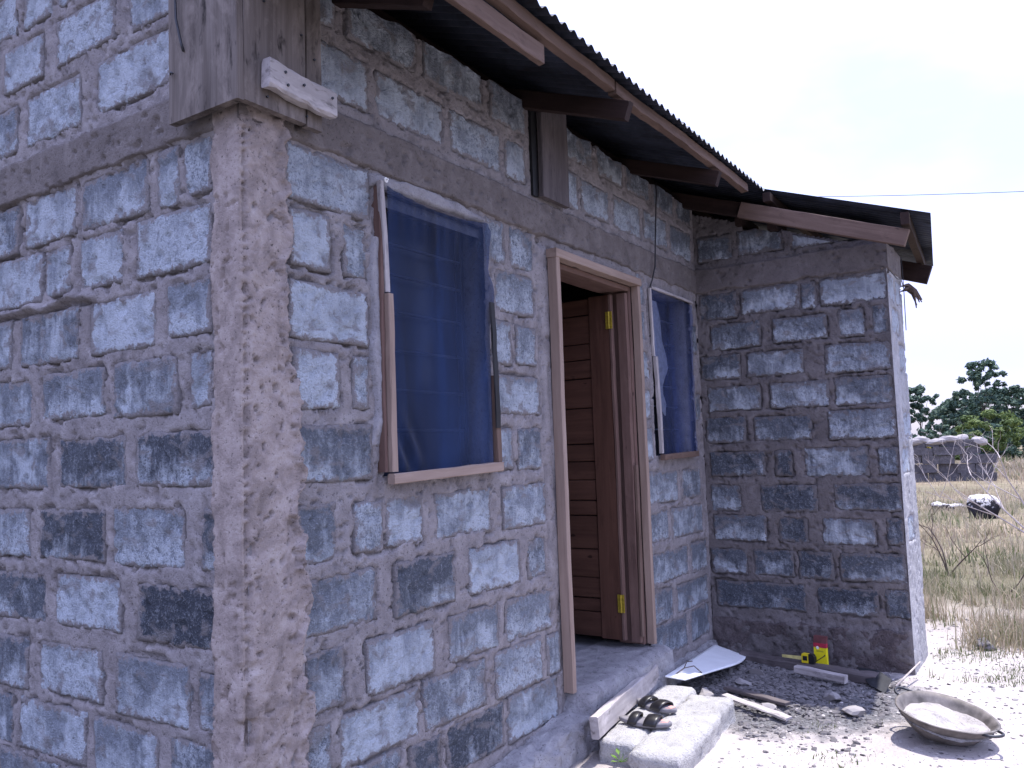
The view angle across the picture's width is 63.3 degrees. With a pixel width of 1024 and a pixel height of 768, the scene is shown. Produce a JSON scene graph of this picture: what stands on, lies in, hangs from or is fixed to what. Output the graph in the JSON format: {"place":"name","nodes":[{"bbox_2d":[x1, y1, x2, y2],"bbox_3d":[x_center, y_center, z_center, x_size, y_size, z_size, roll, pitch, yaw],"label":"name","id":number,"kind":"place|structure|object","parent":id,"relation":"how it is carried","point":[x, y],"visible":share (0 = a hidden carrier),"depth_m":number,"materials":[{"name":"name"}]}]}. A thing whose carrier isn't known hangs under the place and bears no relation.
{"place":"outdoors","nodes":[
{"label":"outdoors","id":0,"kind":"place"},
{"bbox_2d":[538,0,1023,436],"label":"sky","id":1,"kind":"structure","parent":0,"point":[864,100],"materials":[{"name":"white"}]},
{"bbox_2d":[680,660,908,755],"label":"rubble gravel","id":2,"kind":"structure","parent":0,"point":[780,682],"depth_m":4.79,"materials":[{"name":"grey gravel"}]},
{"bbox_2d":[735,678,752,685],"bbox_3d":[1.401,1.806,5.004,0.101,0.056,0.116,-1,-5,-13],"label":"stone","id":3,"kind":"object","parent":2,"relation":"on","point":[740,681],"visible":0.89,"depth_m":4.98,"materials":[{"name":"grey stone"}]},
{"bbox_2d":[748,669,762,675],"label":"stone","id":4,"kind":"object","parent":2,"relation":"on","point":[756,671],"visible":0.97,"depth_m":5.19,"materials":[{"name":"grey stone"}]},
{"bbox_2d":[723,685,790,705],"bbox_3d":[1.381,1.766,4.707,0.054,0.025,0.424,1,-6,-36],"label":"dark plank","id":5,"kind":"object","parent":2,"relation":"on","point":[763,697],"visible":1,"depth_m":4.68,"materials":[{"name":"brown wood"}]},
{"bbox_2d":[761,703,777,709],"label":"stone","id":6,"kind":"object","parent":2,"relation":"on","point":[770,706],"visible":0.48,"depth_m":4.54,"materials":[{"name":"beige stone"}]},
{"bbox_2d":[739,649,878,684],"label":"timber beam","id":7,"kind":"structure","parent":2,"relation":"on","point":[857,676],"depth_m":5.31,"materials":[{"name":"brown wood"}]},
{"bbox_2d":[782,653,816,663],"bbox_3d":[1.843,1.753,5.334,0.218,0.057,0.033,-6,-6,43],"label":"tape measure","id":8,"kind":"object","parent":7,"relation":"on","point":[809,658],"visible":1,"depth_m":5.29,"materials":[{"name":"yellow plastic"}]},
{"bbox_2d":[813,635,828,664],"bbox_3d":[1.971,1.696,5.294,0.037,0.175,0.082,3,-7,-45],"label":"carton","id":9,"kind":"object","parent":7,"relation":"on","point":[820,644],"visible":1,"depth_m":5.28,"materials":[{"name":"cardboard"}]},
{"bbox_2d":[794,665,847,683],"bbox_3d":[1.862,1.751,5.011,0.311,0.060,0.059,-6,-6,43],"label":"wood offcut","id":10,"kind":"object","parent":2,"relation":"on","point":[821,674],"visible":1,"depth_m":4.99,"materials":[{"name":"beige wood"}]},
{"bbox_2d":[823,692,840,699],"bbox_3d":[1.792,1.749,4.646,0.096,0.057,0.105,-5,-5,30],"label":"stone","id":11,"kind":"object","parent":2,"relation":"on","point":[832,696],"visible":1,"depth_m":4.62,"materials":[{"name":"grey stone"}]},
{"bbox_2d":[857,667,891,693],"bbox_3d":[2.155,1.760,4.966,0.127,0.069,0.388,-1,-5,-9],"label":"metal blade","id":12,"kind":"object","parent":2,"relation":"on","point":[881,682],"visible":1,"depth_m":4.90,"materials":[{"name":"metal"}]},
{"bbox_2d":[570,445,1023,767],"bbox_3d":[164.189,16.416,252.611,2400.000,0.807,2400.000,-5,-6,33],"label":"ground","id":13,"kind":"structure","parent":0,"point":[750,748],"depth_m":4.34,"materials":[{"name":"beige sand"}]},
{"bbox_2d":[0,0,932,767],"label":"house","id":14,"kind":"structure","parent":13,"relation":"on","point":[338,428],"depth_m":3.37,"materials":[{"name":"concrete"}]},
{"bbox_2d":[371,177,503,483],"bbox_3d":[-0.361,-0.189,3.524,0.241,1.189,0.764,-5,-6,33],"label":"window","id":15,"kind":"structure","parent":14,"relation":"in","point":[441,410],"depth_m":3.42,"materials":[{"name":"blue fabric"}]},
{"bbox_2d":[546,247,656,693],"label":"door","id":16,"kind":"structure","parent":14,"relation":"in","point":[611,572],"depth_m":5.04,"materials":[{"name":"brown wood"}]},
{"bbox_2d":[652,300,667,415],"bbox_3d":[0.985,-0.169,5.553,0.049,0.760,0.271,-5,-6,33],"label":"curtain","id":17,"kind":"object","parent":14,"relation":"hanging from","point":[660,353],"visible":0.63,"depth_m":5.53,"materials":[{"name":"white fabric"}]},
{"bbox_2d":[648,286,698,459],"bbox_3d":[1.030,-0.051,5.633,0.238,1.125,0.753,-5,-6,33],"label":"window","id":18,"kind":"structure","parent":14,"relation":"in","point":[662,424],"depth_m":5.66,"materials":[{"name":"brown wood"}]},
{"bbox_2d":[890,257,922,329],"bbox_3d":[2.635,-0.646,5.570,0.124,0.520,0.726,-5,-6,33],"label":"torn rag","id":19,"kind":"object","parent":14,"relation":"attached to","point":[912,291],"visible":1,"depth_m":5.80,"materials":[{"name":"fabric"}]},
{"bbox_2d":[611,748,627,761],"bbox_3d":[0.510,1.709,3.811,0.117,0.048,0.114,-3,-5,7],"label":"seedling","id":20,"kind":"object","parent":13,"relation":"on","point":[618,752],"visible":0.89,"depth_m":3.82,"materials":[{"name":"green plant"}]},
{"bbox_2d":[599,685,696,766],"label":"step block","id":21,"kind":"object","parent":13,"relation":"on","point":[625,739],"depth_m":3.97,"materials":[{"name":"concrete"}]},
{"bbox_2d":[589,664,659,739],"bbox_3d":[0.605,1.638,4.332,0.053,0.111,0.988,-4,-5,26],"label":"wooden plank","id":22,"kind":"object","parent":21,"relation":"on","point":[603,719],"visible":0.92,"depth_m":4.20,"materials":[{"name":"brown wood"}]},
{"bbox_2d":[619,711,671,728],"bbox_3d":[0.649,1.633,4.054,0.270,0.058,0.112,-4,-5,27],"label":"sandal","id":23,"kind":"object","parent":21,"relation":"on","point":[638,719],"visible":1,"depth_m":4.02,"materials":[{"name":"black leather"}]},
{"bbox_2d":[637,695,676,712],"bbox_3d":[0.744,1.649,4.296,0.112,0.058,0.270,2,-6,-39],"label":"sandal","id":24,"kind":"object","parent":21,"relation":"on","point":[655,704],"visible":1,"depth_m":4.25,"materials":[{"name":"black leather"}]},
{"bbox_2d":[627,694,735,767],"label":"step block","id":25,"kind":"object","parent":13,"relation":"on","point":[691,735],"depth_m":3.94,"materials":[{"name":"concrete"}]},
{"bbox_2d":[665,645,745,680],"bbox_3d":[1.268,1.760,5.234,0.262,0.114,1.179,-4,-5,27],"label":"white sheet","id":26,"kind":"object","parent":13,"relation":"on","point":[713,658],"visible":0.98,"depth_m":5.19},
{"bbox_2d":[676,661,704,677],"bbox_3d":[1.055,1.690,4.882,0.115,0.085,0.214,-6,-6,42],"label":"dry twig","id":27,"kind":"object","parent":26,"relation":"on","point":[688,667],"visible":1,"depth_m":4.90,"materials":[{"name":"wood"}]},
{"bbox_2d":[699,687,713,696],"bbox_3d":[1.137,1.809,4.821,0.092,0.075,0.115,-5,-6,33],"label":"stone","id":28,"kind":"object","parent":13,"relation":"on","point":[705,691],"visible":0.53,"depth_m":4.80,"materials":[{"name":"beige stone"}]},
{"bbox_2d":[721,693,791,721],"bbox_3d":[1.323,1.752,4.508,0.061,0.049,0.424,1,-6,-36],"label":"bark strip","id":29,"kind":"object","parent":13,"relation":"on","point":[779,715],"visible":0.94,"depth_m":4.48,"materials":[{"name":"brown wood"}]},
{"bbox_2d":[841,705,865,716],"bbox_3d":[1.809,1.736,4.398,0.121,0.062,0.095,-1,-5,-14],"label":"stone","id":30,"kind":"object","parent":13,"relation":"on","point":[855,710],"visible":1,"depth_m":4.37,"materials":[{"name":"white stone"}]},
{"bbox_2d":[895,661,920,686],"bbox_3d":[2.367,1.732,4.960,0.381,0.076,0.014,3,-7,-44],"label":"stick","id":31,"kind":"object","parent":13,"relation":"on","point":[907,674],"visible":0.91,"depth_m":4.94,"materials":[{"name":"beige wood"}]},
{"bbox_2d":[914,428,934,455],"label":"scrub bush","id":32,"kind":"object","parent":13,"relation":"on","point":[929,436],"visible":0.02,"depth_m":45.65,"materials":[{"name":"green plant"}]},
{"bbox_2d":[908,384,952,447],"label":"tree","id":33,"kind":"object","parent":13,"relation":"on","point":[918,390],"visible":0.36,"depth_m":50.65,"materials":[{"name":"green plant"}]},
{"bbox_2d":[918,424,951,446],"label":"scrub bush","id":34,"kind":"object","parent":13,"relation":"on","point":[942,428],"visible":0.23,"depth_m":46.93,"materials":[{"name":"green plant"}]},
{"bbox_2d":[930,502,948,510],"bbox_3d":[8.652,2.526,16.805,0.325,0.287,0.372,-2,-5,7],"label":"burnt stone","id":35,"kind":"object","parent":13,"relation":"on","point":[939,503],"visible":0.43,"depth_m":16.73,"materials":[{"name":"white stone"}]},
{"bbox_2d":[915,431,969,497],"bbox_3d":[10.138,1.796,19.914,1.890,1.845,0.991,-5,-6,33],"label":"dry shrub","id":36,"kind":"object","parent":13,"relation":"on","point":[949,466],"visible":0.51,"depth_m":19.64,"materials":[{"name":"plant"}]},
{"bbox_2d":[894,686,1004,745],"bbox_3d":[2.091,1.611,4.000,0.450,0.185,0.452,-3,-5,14],"label":"head pan","id":37,"kind":"object","parent":13,"relation":"on","point":[941,718],"visible":1,"depth_m":3.98,"materials":[{"name":"metal"}]},
{"bbox_2d":[924,398,976,432],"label":"tree","id":38,"kind":"object","parent":13,"relation":"on","point":[941,405],"visible":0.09,"depth_m":54.60,"materials":[{"name":"green plant"}]},
{"bbox_2d":[912,434,997,481],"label":"stone wall","id":39,"kind":"structure","parent":13,"relation":"on","point":[942,458],"depth_m":25.36,"materials":[{"name":"grey stone"}]},
{"bbox_2d":[947,503,966,509],"bbox_3d":[8.877,2.482,16.492,0.274,0.216,0.394,0,-5,-22],"label":"burnt stone","id":40,"kind":"object","parent":13,"relation":"on","point":[954,504],"visible":0.29,"depth_m":16.49,"materials":[{"name":"white stone"}]},
{"bbox_2d":[944,435,974,459],"bbox_3d":[20.870,3.114,38.339,1.613,1.575,1.585,1,-5,-28],"label":"scrub bush","id":41,"kind":"object","parent":13,"relation":"on","point":[957,457],"visible":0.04,"depth_m":38.92,"materials":[{"name":"green plant"}]},
{"bbox_2d":[919,488,1003,575],"bbox_3d":[4.487,1.568,8.671,0.634,0.941,1.218,0,-5,-19],"label":"dry shrub","id":42,"kind":"object","parent":13,"relation":"on","point":[946,567],"visible":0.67,"depth_m":8.87,"materials":[{"name":"brown plant"}]},
{"bbox_2d":[933,390,994,435],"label":"tree","id":43,"kind":"object","parent":13,"relation":"on","point":[953,405],"visible":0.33,"depth_m":49.23,"materials":[{"name":"green plant"}]},
{"bbox_2d":[941,427,987,456],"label":"scrub bush","id":44,"kind":"object","parent":13,"relation":"on","point":[952,432],"visible":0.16,"depth_m":43.97,"materials":[{"name":"green plant"}]},
{"bbox_2d":[914,448,1023,479],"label":"dry grass","id":45,"kind":"structure","parent":13,"relation":"on","point":[1015,468],"depth_m":30.64,"materials":[{"name":"beige plant"}]},
{"bbox_2d":[917,489,1023,657],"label":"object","id":46,"kind":"object","parent":13,"relation":"on","point":[1016,631],"visible":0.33,"depth_m":6.78,"materials":[{"name":"beige plant"}]},
{"bbox_2d":[918,428,1023,532],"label":"dry shrub","id":47,"kind":"object","parent":13,"relation":"on","point":[1002,507],"visible":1,"depth_m":11.68,"materials":[{"name":"plant"}]},
{"bbox_2d":[923,553,1023,656],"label":"dry grass","id":48,"kind":"structure","parent":13,"relation":"on","point":[928,584],"depth_m":7.68,"materials":[{"name":"beige plant"}]},
{"bbox_2d":[926,644,1023,687],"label":"dry grass","id":49,"kind":"structure","parent":13,"relation":"on","point":[1011,679],"depth_m":5.24,"materials":[{"name":"beige plant"}]},
{"bbox_2d":[952,358,1012,451],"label":"tall tree","id":50,"kind":"object","parent":13,"relation":"on","point":[977,378],"visible":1,"depth_m":44.93,"materials":[{"name":"green plant"}]},
{"bbox_2d":[966,494,1001,518],"bbox_3d":[8.396,2.272,14.742,0.557,0.617,0.675,-5,-6,33],"label":"boulder","id":51,"kind":"object","parent":13,"relation":"on","point":[987,502],"visible":0.51,"depth_m":14.55,"materials":[{"name":"stone"}]},
{"bbox_2d":[977,637,995,650],"bbox_3d":[3.291,1.797,5.751,0.123,0.078,0.154,-5,-6,33],"label":"stone","id":52,"kind":"object","parent":13,"relation":"on","point":[988,643],"visible":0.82,"depth_m":5.72,"materials":[{"name":"grey stone"}]},
{"bbox_2d":[954,409,1023,453],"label":"round bush","id":53,"kind":"object","parent":13,"relation":"on","point":[1012,422],"visible":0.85,"depth_m":30.59,"materials":[{"name":"green plant"}]},
{"bbox_2d":[959,389,1020,440],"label":"tree","id":54,"kind":"object","parent":13,"relation":"on","point":[999,395],"visible":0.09,"depth_m":54.84,"materials":[{"name":"green plant"}]},
{"bbox_2d":[965,525,1023,597],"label":"dry shrub","id":55,"kind":"object","parent":13,"relation":"on","point":[988,566],"visible":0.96,"depth_m":7.51,"materials":[{"name":"brown plant"}]},
{"bbox_2d":[976,423,1023,458],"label":"scrub bush","id":56,"kind":"object","parent":13,"relation":"on","point":[993,425],"visible":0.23,"depth_m":43.42,"materials":[{"name":"green plant"}]},
{"bbox_2d":[977,385,1023,456],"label":"tree","id":57,"kind":"object","parent":13,"relation":"on","point":[1015,391],"visible":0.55,"depth_m":46.77,"materials":[{"name":"green plant"}]},
{"bbox_2d":[1005,428,1023,457],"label":"scrub bush","id":58,"kind":"object","parent":13,"relation":"on","point":[1011,449],"visible":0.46,"depth_m":42.07,"materials":[{"name":"green plant"}]},
{"bbox_2d":[1010,397,1023,445],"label":"tree","id":59,"kind":"object","parent":13,"relation":"on","point":[1018,407],"visible":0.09,"depth_m":55.79,"materials":[{"name":"green plant"}]},
{"bbox_2d":[1018,399,1023,418],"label":"tree","id":60,"kind":"object","parent":13,"relation":"on","point":[1022,415],"visible":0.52,"depth_m":47.06,"materials":[{"name":"green plant"}]},
{"bbox_2d":[787,701,882,767],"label":"gravel","id":61,"kind":"structure","parent":0,"point":[832,757],"depth_m":3.87,"materials":[{"name":"grey gravel"}]},
{"bbox_2d":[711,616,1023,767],"bbox_3d":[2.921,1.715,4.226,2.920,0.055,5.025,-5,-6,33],"label":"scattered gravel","id":62,"kind":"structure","parent":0,"point":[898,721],"depth_m":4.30,"materials":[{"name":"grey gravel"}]},
{"bbox_2d":[818,191,1023,196],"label":"power line","id":63,"kind":"object","parent":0,"point":[921,194],"visible":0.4,"depth_m":38.11,"materials":[{"name":"metal"}]},
{"bbox_2d":[916,473,1023,567],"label":"dry grass","id":64,"kind":"structure","parent":0,"point":[946,554],"depth_m":13.12,"materials":[{"name":"beige plant"}]}
]}

